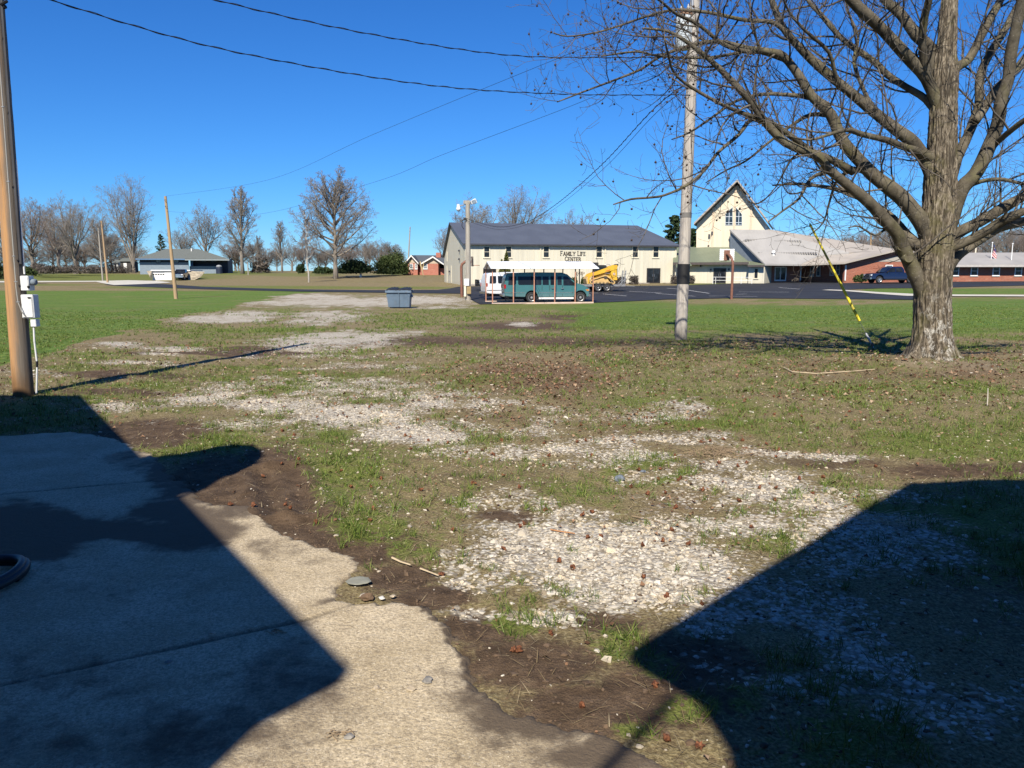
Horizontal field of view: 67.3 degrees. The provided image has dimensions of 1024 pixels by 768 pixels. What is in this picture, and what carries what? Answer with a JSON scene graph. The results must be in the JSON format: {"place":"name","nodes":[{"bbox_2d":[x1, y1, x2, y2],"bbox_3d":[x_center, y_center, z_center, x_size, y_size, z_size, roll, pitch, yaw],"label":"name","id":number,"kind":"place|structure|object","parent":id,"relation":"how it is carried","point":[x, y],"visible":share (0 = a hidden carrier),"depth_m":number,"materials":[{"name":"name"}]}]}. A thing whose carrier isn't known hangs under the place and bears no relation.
{"place":"outdoors","nodes":[
{"label":"outdoors","id":0,"kind":"place"},
{"bbox_2d":[0,280,169,284],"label":"concrete driveway","id":1,"kind":"structure","parent":0,"point":[121,282],"depth_m":132.82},
{"bbox_2d":[0,271,1023,767],"bbox_3d":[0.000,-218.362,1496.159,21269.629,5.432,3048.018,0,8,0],"label":"ground","id":2,"kind":"structure","parent":0,"point":[112,299],"depth_m":6.41,"materials":[{"name":"plant"}]},
{"bbox_2d":[0,208,34,251],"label":"bare tree","id":3,"kind":"object","parent":2,"relation":"on","point":[23,220],"visible":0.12,"depth_m":179.02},
{"bbox_2d":[0,0,39,396],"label":"utility pole","id":4,"kind":"object","parent":2,"relation":"on","point":[22,306],"visible":0.98,"depth_m":10.66,"materials":[{"name":"brown wood"}]},
{"bbox_2d":[25,266,39,275],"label":"evergreen shrub","id":5,"kind":"object","parent":2,"relation":"on","point":[30,271],"visible":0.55,"depth_m":118.35,"materials":[{"name":"green plant"}]},
{"bbox_2d":[24,247,50,265],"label":"bare tree","id":6,"kind":"object","parent":2,"relation":"on","point":[38,260],"visible":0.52,"depth_m":285.65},
{"bbox_2d":[21,197,59,264],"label":"bare tree","id":7,"kind":"object","parent":2,"relation":"on","point":[35,227],"visible":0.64,"depth_m":195.72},
{"bbox_2d":[27,237,66,264],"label":"bare tree","id":8,"kind":"object","parent":2,"relation":"on","point":[48,252],"visible":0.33,"depth_m":283.39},
{"bbox_2d":[34,264,77,273],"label":"thicket","id":9,"kind":"object","parent":2,"relation":"on","point":[46,269],"visible":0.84,"depth_m":157.43,"materials":[{"name":"brown plant"}]},
{"bbox_2d":[37,200,84,266],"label":"bare tree","id":10,"kind":"object","parent":2,"relation":"on","point":[58,253],"visible":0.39,"depth_m":230.44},
{"bbox_2d":[40,236,82,264],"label":"bare tree","id":11,"kind":"object","parent":2,"relation":"on","point":[64,258],"visible":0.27,"depth_m":283.53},
{"bbox_2d":[40,191,102,273],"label":"bare tree","id":12,"kind":"object","parent":2,"relation":"on","point":[72,246],"visible":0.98,"depth_m":185.48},
{"bbox_2d":[62,242,90,264],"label":"bare tree","id":13,"kind":"object","parent":2,"relation":"on","point":[77,257],"visible":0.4,"depth_m":283.95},
{"bbox_2d":[51,261,114,273],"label":"thicket","id":14,"kind":"object","parent":2,"relation":"on","point":[80,268],"visible":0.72,"depth_m":172.50,"materials":[{"name":"brown plant"}]},
{"bbox_2d":[62,242,113,267],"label":"bare tree","id":15,"kind":"object","parent":2,"relation":"on","point":[83,256],"visible":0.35,"depth_m":284.73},
{"bbox_2d":[79,237,119,264],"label":"bare tree","id":16,"kind":"object","parent":2,"relation":"on","point":[91,257],"visible":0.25,"depth_m":284.02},
{"bbox_2d":[81,214,118,266],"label":"bare tree","id":17,"kind":"object","parent":2,"relation":"on","point":[97,240],"visible":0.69,"depth_m":211.02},
{"bbox_2d":[101,221,108,281],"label":"wooden pole","id":18,"kind":"object","parent":2,"relation":"on","point":[106,271],"visible":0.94,"depth_m":128.05,"materials":[{"name":"beige wood"}]},
{"bbox_2d":[87,233,128,270],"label":"bare tree","id":19,"kind":"object","parent":2,"relation":"on","point":[115,255],"visible":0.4,"depth_m":284.23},
{"bbox_2d":[89,258,132,272],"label":"thicket","id":20,"kind":"object","parent":2,"relation":"on","point":[112,266],"visible":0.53,"depth_m":197.13,"materials":[{"name":"brown plant"}]},
{"bbox_2d":[91,174,153,272],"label":"bare tree","id":21,"kind":"object","parent":2,"relation":"on","point":[132,232],"visible":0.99,"depth_m":200.62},
{"bbox_2d":[119,258,137,271],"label":"shed","id":22,"kind":"structure","parent":2,"relation":"on","point":[124,262],"depth_m":212.54,"materials":[{"name":"grey"}]},
{"bbox_2d":[111,243,150,263],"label":"bare tree","id":23,"kind":"object","parent":2,"relation":"on","point":[140,252],"visible":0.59,"depth_m":284.86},
{"bbox_2d":[155,234,165,251],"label":"conifer","id":24,"kind":"object","parent":2,"relation":"on","point":[160,239],"visible":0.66,"depth_m":231.00,"materials":[{"name":"green plant"}]},
{"bbox_2d":[164,196,177,298],"bbox_3d":[-27.896,-10.924,62.956,0.600,8.694,0.422,-2,9,-15],"label":"wooden pole","id":25,"kind":"object","parent":2,"relation":"on","point":[171,255],"visible":0.94,"depth_m":62.94,"materials":[{"name":"beige wood"}]},
{"bbox_2d":[167,59,674,214],"bbox_3d":[-10.707,-10.881,41.886,2.673,1.648,54.367,-6,10,-37],"label":"overhead wire","id":26,"kind":"object","parent":25,"relation":"attached to","point":[466,145],"visible":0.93,"depth_m":29.16,"materials":[{"name":"metal"}]},
{"bbox_2d":[170,8,686,195],"bbox_3d":[-11.109,-12.278,41.371,1.736,0.901,54.373,-6,10,-36],"label":"overhead wire","id":27,"kind":"object","parent":25,"relation":"attached to","point":[447,103],"visible":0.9,"depth_m":28.51,"materials":[{"name":"metal"}]},
{"bbox_2d":[147,270,203,279],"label":"garage","id":28,"kind":"structure","parent":2,"relation":"on","point":[167,274],"depth_m":143.06,"materials":[{"name":"white"}]},
{"bbox_2d":[152,272,164,279],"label":"garage door","id":29,"kind":"structure","parent":28,"relation":"in","point":[156,275],"depth_m":142.97,"materials":[{"name":"white"}]},
{"bbox_2d":[159,225,197,248],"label":"bare tree","id":30,"kind":"object","parent":2,"relation":"on","point":[182,244],"visible":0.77,"depth_m":254.75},
{"bbox_2d":[175,269,188,279],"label":"pickup truck","id":31,"kind":"object","parent":2,"relation":"on","point":[182,273],"visible":0.74,"depth_m":140.11,"materials":[{"name":"black paint"}]},
{"bbox_2d":[135,248,232,273],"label":"blue house","id":32,"kind":"structure","parent":2,"relation":"on","point":[205,262],"depth_m":188.39,"materials":[{"name":"grey wood"}]},
{"bbox_2d":[176,199,232,251],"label":"bare tree","id":33,"kind":"object","parent":2,"relation":"on","point":[203,235],"visible":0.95,"depth_m":225.69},
{"bbox_2d":[212,238,247,270],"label":"bare tree","id":34,"kind":"object","parent":2,"relation":"on","point":[222,249],"visible":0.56,"depth_m":284.10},
{"bbox_2d":[220,243,254,270],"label":"bare tree","id":35,"kind":"object","parent":2,"relation":"on","point":[236,259],"visible":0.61,"depth_m":284.87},
{"bbox_2d":[216,186,260,273],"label":"bare tree","id":36,"kind":"object","parent":2,"relation":"on","point":[241,218],"visible":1,"depth_m":180.77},
{"bbox_2d":[236,241,271,264],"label":"bare tree","id":37,"kind":"object","parent":2,"relation":"on","point":[251,250],"visible":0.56,"depth_m":284.34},
{"bbox_2d":[248,235,265,262],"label":"bare tree","id":38,"kind":"object","parent":2,"relation":"on","point":[259,247],"visible":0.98,"depth_m":236.32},
{"bbox_2d":[249,256,271,272],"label":"round bush","id":39,"kind":"object","parent":2,"relation":"on","point":[260,265],"visible":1,"depth_m":186.92,"materials":[{"name":"brown plant"}]},
{"bbox_2d":[265,248,288,270],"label":"bare tree","id":40,"kind":"object","parent":2,"relation":"on","point":[277,262],"visible":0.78,"depth_m":285.26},
{"bbox_2d":[271,221,293,271],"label":"bare tree","id":41,"kind":"object","parent":2,"relation":"on","point":[279,233],"visible":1,"depth_m":211.43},
{"bbox_2d":[276,241,314,270],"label":"bare tree","id":42,"kind":"object","parent":2,"relation":"on","point":[294,261],"visible":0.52,"depth_m":285.73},
{"bbox_2d":[286,240,324,264],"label":"bare tree","id":43,"kind":"object","parent":2,"relation":"on","point":[301,259],"visible":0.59,"depth_m":285.17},
{"bbox_2d":[300,209,316,281],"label":"bare tree","id":44,"kind":"object","parent":2,"relation":"on","point":[306,241],"visible":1,"depth_m":114.02,"materials":[{"name":"brown plant"}]},
{"bbox_2d":[309,250,328,266],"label":"bare tree","id":45,"kind":"object","parent":2,"relation":"on","point":[317,259],"visible":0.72,"depth_m":285.29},
{"bbox_2d":[312,265,332,273],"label":"evergreen shrub","id":46,"kind":"object","parent":2,"relation":"on","point":[322,270],"visible":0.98,"depth_m":157.48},
{"bbox_2d":[315,246,338,266],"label":"bare tree","id":47,"kind":"object","parent":2,"relation":"on","point":[325,256],"visible":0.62,"depth_m":284.48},
{"bbox_2d":[0,432,661,767],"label":"concrete slab","id":48,"kind":"structure","parent":2,"relation":"on","point":[144,567],"depth_m":3.56,"materials":[{"name":"concrete"}]},
{"bbox_2d":[0,554,30,589],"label":"hose coil","id":49,"kind":"object","parent":48,"relation":"on","point":[19,570],"visible":1,"depth_m":4.37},
{"bbox_2d":[326,728,355,740],"bbox_3d":[-0.651,1.317,2.911,0.106,0.015,0.076,-6,10,-36],"label":"twig tangle","id":50,"kind":"object","parent":48,"relation":"on","point":[338,732],"visible":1,"depth_m":2.91,"materials":[{"name":"brown wood"}]},
{"bbox_2d":[284,164,378,278],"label":"bare tree","id":51,"kind":"object","parent":2,"relation":"on","point":[331,200],"visible":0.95,"depth_m":128.57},
{"bbox_2d":[318,242,345,264],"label":"bare tree","id":52,"kind":"object","parent":2,"relation":"on","point":[331,251],"visible":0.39,"depth_m":284.86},
{"bbox_2d":[332,243,361,260],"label":"bare tree","id":53,"kind":"object","parent":2,"relation":"on","point":[348,255],"visible":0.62,"depth_m":187.19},
{"bbox_2d":[338,258,376,273],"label":"evergreen shrub","id":54,"kind":"object","parent":2,"relation":"on","point":[353,266],"visible":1,"depth_m":136.70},
{"bbox_2d":[345,576,370,584],"bbox_3d":[-0.864,1.106,4.330,0.132,0.008,0.113,-6,10,-34],"label":"rock","id":55,"kind":"object","parent":2,"relation":"on","point":[358,580],"visible":1,"depth_m":4.32,"materials":[{"name":"grey stone"}]},
{"bbox_2d":[359,593,374,600],"bbox_3d":[-0.775,1.135,4.117,0.079,0.033,0.063,-5,10,-31],"label":"rock","id":56,"kind":"object","parent":2,"relation":"on","point":[366,596],"visible":1,"depth_m":4.10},
{"bbox_2d":[353,242,383,265],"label":"bare tree","id":57,"kind":"object","parent":2,"relation":"on","point":[365,253],"visible":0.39,"depth_m":284.97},
{"bbox_2d":[360,239,378,264],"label":"bare tree","id":58,"kind":"object","parent":2,"relation":"on","point":[367,251],"visible":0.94,"depth_m":196.76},
{"bbox_2d":[349,240,400,262],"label":"bare tree","id":59,"kind":"object","parent":2,"relation":"on","point":[381,250],"visible":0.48,"depth_m":284.10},
{"bbox_2d":[375,242,405,262],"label":"bare tree","id":60,"kind":"object","parent":2,"relation":"on","point":[387,248],"visible":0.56,"depth_m":284.44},
{"bbox_2d":[371,249,411,274],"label":"round bush","id":61,"kind":"object","parent":2,"relation":"on","point":[390,264],"visible":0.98,"depth_m":146.85,"materials":[{"name":"green plant"}]},
{"bbox_2d":[385,287,412,307],"bbox_3d":[-6.788,-5.239,46.561,1.557,1.255,1.600,0,8,-2],"label":"dumpster","id":62,"kind":"object","parent":2,"relation":"on","point":[399,297],"visible":0.98,"depth_m":45.94,"materials":[{"name":"grey metal"}]},
{"bbox_2d":[403,253,443,274],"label":"brick house","id":63,"kind":"structure","parent":2,"relation":"on","point":[433,264],"depth_m":150.20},
{"bbox_2d":[431,225,447,254],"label":"bare tree","id":64,"kind":"object","parent":2,"relation":"on","point":[441,241],"visible":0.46,"depth_m":161.76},
{"bbox_2d":[456,199,476,299],"bbox_3d":[-3.548,-10.432,60.725,1.668,8.210,0.707,0,8,0],"label":"light pole","id":65,"kind":"object","parent":2,"relation":"on","point":[467,283],"visible":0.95,"depth_m":60.70,"materials":[{"name":"grey wood"}]},
{"bbox_2d":[460,256,479,296],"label":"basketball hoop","id":66,"kind":"object","parent":2,"relation":"on","point":[461,278],"visible":0.91,"depth_m":67.46,"materials":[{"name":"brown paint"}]},
{"bbox_2d":[449,192,514,222],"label":"bare tree","id":67,"kind":"object","parent":2,"relation":"on","point":[481,214],"visible":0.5,"depth_m":133.50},
{"bbox_2d":[0,338,1023,762],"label":"leaf litter","id":68,"kind":"object","parent":2,"relation":"on","point":[678,356],"visible":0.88,"depth_m":12.09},
{"bbox_2d":[1,418,1023,767],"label":"soil crumbs","id":69,"kind":"object","parent":2,"relation":"on","point":[645,690],"visible":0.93,"depth_m":4.01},
{"bbox_2d":[492,184,556,223],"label":"bare tree","id":70,"kind":"object","parent":2,"relation":"on","point":[514,215],"visible":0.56,"depth_m":138.38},
{"bbox_2d":[442,222,678,285],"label":"metal building","id":71,"kind":"structure","parent":2,"relation":"on","point":[655,255],"depth_m":102.24,"materials":[{"name":"beige"}]},
{"bbox_2d":[483,246,489,257],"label":"window","id":72,"kind":"structure","parent":71,"relation":"in","point":[486,249],"depth_m":97.28,"materials":[{"name":"white glass"}]},
{"bbox_2d":[543,246,549,257],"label":"window","id":73,"kind":"structure","parent":71,"relation":"in","point":[546,249],"depth_m":99.30,"materials":[{"name":"white glass"}]},
{"bbox_2d":[646,268,660,282],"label":"door","id":74,"kind":"structure","parent":71,"relation":"in","point":[653,274],"depth_m":103.55,"materials":[{"name":"glass"}]},
{"bbox_2d":[105,281,1023,303],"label":"asphalt lot","id":75,"kind":"structure","parent":2,"relation":"on","point":[818,290],"depth_m":76.77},
{"bbox_2d":[479,272,522,298],"bbox_3d":[0.615,-8.033,62.775,6.340,2.147,2.600,-2,9,-15],"label":"passenger van","id":76,"kind":"object","parent":75,"relation":"on","point":[497,280],"visible":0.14,"depth_m":61.31,"materials":[{"name":"white paint"}]},
{"bbox_2d":[483,261,598,303],"bbox_3d":[1.977,-7.317,55.719,7.622,3.091,4.800,-1,8,-8],"label":"carport","id":77,"kind":"object","parent":75,"relation":"on","point":[534,265],"visible":0.82,"depth_m":54.05,"materials":[{"name":"white metal"}]},
{"bbox_2d":[499,272,590,301],"bbox_3d":[2.346,-6.926,55.127,6.340,2.147,2.600,-1,8,-7],"label":"passenger van","id":78,"kind":"object","parent":75,"relation":"on","point":[544,286],"visible":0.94,"depth_m":54.16,"materials":[{"name":"teal paint"}]},
{"bbox_2d":[581,270,625,291],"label":"equipment trailer","id":79,"kind":"object","parent":75,"relation":"on","point":[601,287],"visible":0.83,"depth_m":76.91,"materials":[{"name":"metal"}]},
{"bbox_2d":[583,262,617,283],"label":"track loader","id":80,"kind":"object","parent":79,"relation":"on","point":[603,273],"visible":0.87,"depth_m":77.25,"materials":[{"name":"yellow paint"}]},
{"bbox_2d":[852,274,867,282],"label":"round bush","id":81,"kind":"object","parent":75,"relation":"on","point":[857,278],"visible":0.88,"depth_m":92.81,"materials":[{"name":"green plant"}]},
{"bbox_2d":[862,267,909,282],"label":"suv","id":82,"kind":"object","parent":75,"relation":"on","point":[890,273],"visible":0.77,"depth_m":89.64,"materials":[{"name":"blue paint"}]},
{"bbox_2d":[549,205,592,224],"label":"bare tree","id":83,"kind":"object","parent":2,"relation":"on","point":[568,221],"visible":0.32,"depth_m":146.79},
{"bbox_2d":[663,215,679,243],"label":"conifer","id":84,"kind":"object","parent":2,"relation":"on","point":[673,230],"visible":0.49,"depth_m":125.38,"materials":[{"name":"green plant"}]},
{"bbox_2d":[675,0,699,339],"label":"utility pole","id":85,"kind":"object","parent":2,"relation":"on","point":[683,271],"visible":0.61,"depth_m":19.95,"materials":[{"name":"grey wood"}]},
{"bbox_2d":[50,0,688,95],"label":"overhead wire","id":86,"kind":"object","parent":85,"relation":"attached to","point":[95,13],"visible":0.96,"depth_m":14.54,"materials":[{"name":"metal"}]},
{"bbox_2d":[214,0,653,58],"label":"overhead wire","id":87,"kind":"object","parent":85,"relation":"attached to","point":[403,39],"visible":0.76,"depth_m":15.23,"materials":[{"name":"metal"}]},
{"bbox_2d":[466,86,681,226],"bbox_3d":[1.484,-9.880,40.321,2.232,1.782,42.052,-2,8,-11],"label":"overhead wire","id":88,"kind":"object","parent":85,"relation":"attached to","point":[599,166],"visible":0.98,"depth_m":28.67,"materials":[{"name":"metal"}]},
{"bbox_2d":[466,90,683,229],"bbox_3d":[1.579,-9.753,40.348,2.390,1.761,42.029,-2,8,-11],"label":"overhead wire","id":89,"kind":"object","parent":85,"relation":"attached to","point":[603,168],"visible":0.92,"depth_m":30.21,"materials":[{"name":"metal"}]},
{"bbox_2d":[702,14,874,348],"bbox_3d":[6.402,-5.146,18.323,4.872,8.620,0.078,7,11,41],"label":"guy wire","id":90,"kind":"object","parent":85,"relation":"attached to","point":[842,287],"visible":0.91,"depth_m":17.72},
{"bbox_2d":[690,228,695,246],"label":"conifer","id":91,"kind":"object","parent":2,"relation":"on","point":[693,238],"visible":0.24,"depth_m":129.32,"materials":[{"name":"green plant"}]},
{"bbox_2d":[668,443,763,461],"bbox_3d":[2.093,0.632,7.420,1.126,0.108,0.599,0,8,0],"label":"twig tangle","id":92,"kind":"object","parent":2,"relation":"on","point":[716,451],"visible":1,"depth_m":7.44,"materials":[{"name":"brown wood"}]},
{"bbox_2d":[673,247,771,282],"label":"link building","id":93,"kind":"structure","parent":2,"relation":"on","point":[707,265],"depth_m":100.59,"materials":[{"name":"beige"}]},
{"bbox_2d":[713,268,725,282],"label":"door","id":94,"kind":"structure","parent":93,"relation":"in","point":[720,273],"depth_m":100.69,"materials":[{"name":"white metal"}]},
{"bbox_2d":[719,249,734,298],"bbox_3d":[16.642,-8.316,59.135,1.019,4.109,1.842,-4,9,-28],"label":"basketball hoop","id":95,"kind":"object","parent":2,"relation":"on","point":[727,254],"visible":0.98,"depth_m":58.84,"materials":[{"name":"brown paint"}]},
{"bbox_2d":[502,0,1023,361],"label":"sweetgum tree","id":96,"kind":"object","parent":2,"relation":"on","point":[941,246],"visible":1,"depth_m":13.73,"materials":[{"name":"brown plant"}]},
{"bbox_2d":[694,179,914,282],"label":"church","id":97,"kind":"structure","parent":2,"relation":"on","point":[733,229],"depth_m":100.53,"materials":[{"name":"paint"}]},
{"bbox_2d":[725,207,732,224],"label":"pointed window","id":98,"kind":"structure","parent":97,"relation":"in","point":[728,217],"depth_m":104.37,"materials":[{"name":"white glass"}]},
{"bbox_2d":[735,208,741,224],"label":"pointed window","id":99,"kind":"structure","parent":97,"relation":"in","point":[738,214],"depth_m":103.93,"materials":[{"name":"white glass"}]},
{"bbox_2d":[774,267,786,280],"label":"door","id":100,"kind":"structure","parent":97,"relation":"in","point":[780,272],"depth_m":99.98,"materials":[{"name":"grey glass"}]},
{"bbox_2d":[783,367,874,373],"bbox_3d":[5.598,-0.235,13.598,1.536,0.056,0.698,3,9,21],"label":"fallen branch","id":101,"kind":"object","parent":2,"relation":"on","point":[826,372],"visible":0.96,"depth_m":13.44,"materials":[{"name":"brown wood"}]},
{"bbox_2d":[843,230,873,244],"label":"bare tree","id":102,"kind":"object","parent":2,"relation":"on","point":[860,241],"visible":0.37,"depth_m":175.10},
{"bbox_2d":[858,229,892,248],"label":"bare tree","id":103,"kind":"object","parent":2,"relation":"on","point":[878,243],"visible":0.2,"depth_m":195.06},
{"bbox_2d":[841,509,950,534],"bbox_3d":[2.638,0.933,5.355,0.722,0.101,0.438,0,8,0],"label":"twig tangle","id":104,"kind":"object","parent":2,"relation":"on","point":[890,522],"visible":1,"depth_m":5.35,"materials":[{"name":"brown wood"}]},
{"bbox_2d":[953,248,1023,281],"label":"brick building","id":105,"kind":"structure","parent":2,"relation":"on","point":[972,267],"depth_m":96.69,"materials":[{"name":"red brick"}]},
{"bbox_2d":[977,234,1003,252],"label":"bare tree","id":106,"kind":"object","parent":2,"relation":"on","point":[987,244],"visible":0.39,"depth_m":192.29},
{"bbox_2d":[988,227,1023,252],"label":"bare tree","id":107,"kind":"object","parent":2,"relation":"on","point":[1002,242],"visible":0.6,"depth_m":183.08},
{"bbox_2d":[1003,228,1023,252],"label":"bare tree","id":108,"kind":"object","parent":2,"relation":"on","point":[1020,247],"visible":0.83,"depth_m":178.13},
{"bbox_2d":[0,303,1023,767],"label":"grass","id":109,"kind":"structure","parent":0,"point":[356,527],"depth_m":9.01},
{"bbox_2d":[0,347,1023,767],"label":"gravel","id":110,"kind":"structure","parent":0,"point":[688,585],"depth_m":4.99,"materials":[{"name":"gravel"}]},
{"bbox_2d":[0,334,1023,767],"bbox_3d":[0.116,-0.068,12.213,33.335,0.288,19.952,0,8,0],"label":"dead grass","id":111,"kind":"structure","parent":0,"point":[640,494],"depth_m":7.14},
{"bbox_2d":[0,0,1023,270],"label":"sky","id":112,"kind":"structure","parent":0,"point":[96,99],"materials":[{"name":"blue"}]},
{"bbox_2d":[835,290,1023,295],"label":"concrete path","id":113,"kind":"structure","parent":0,"point":[905,294],"depth_m":59.98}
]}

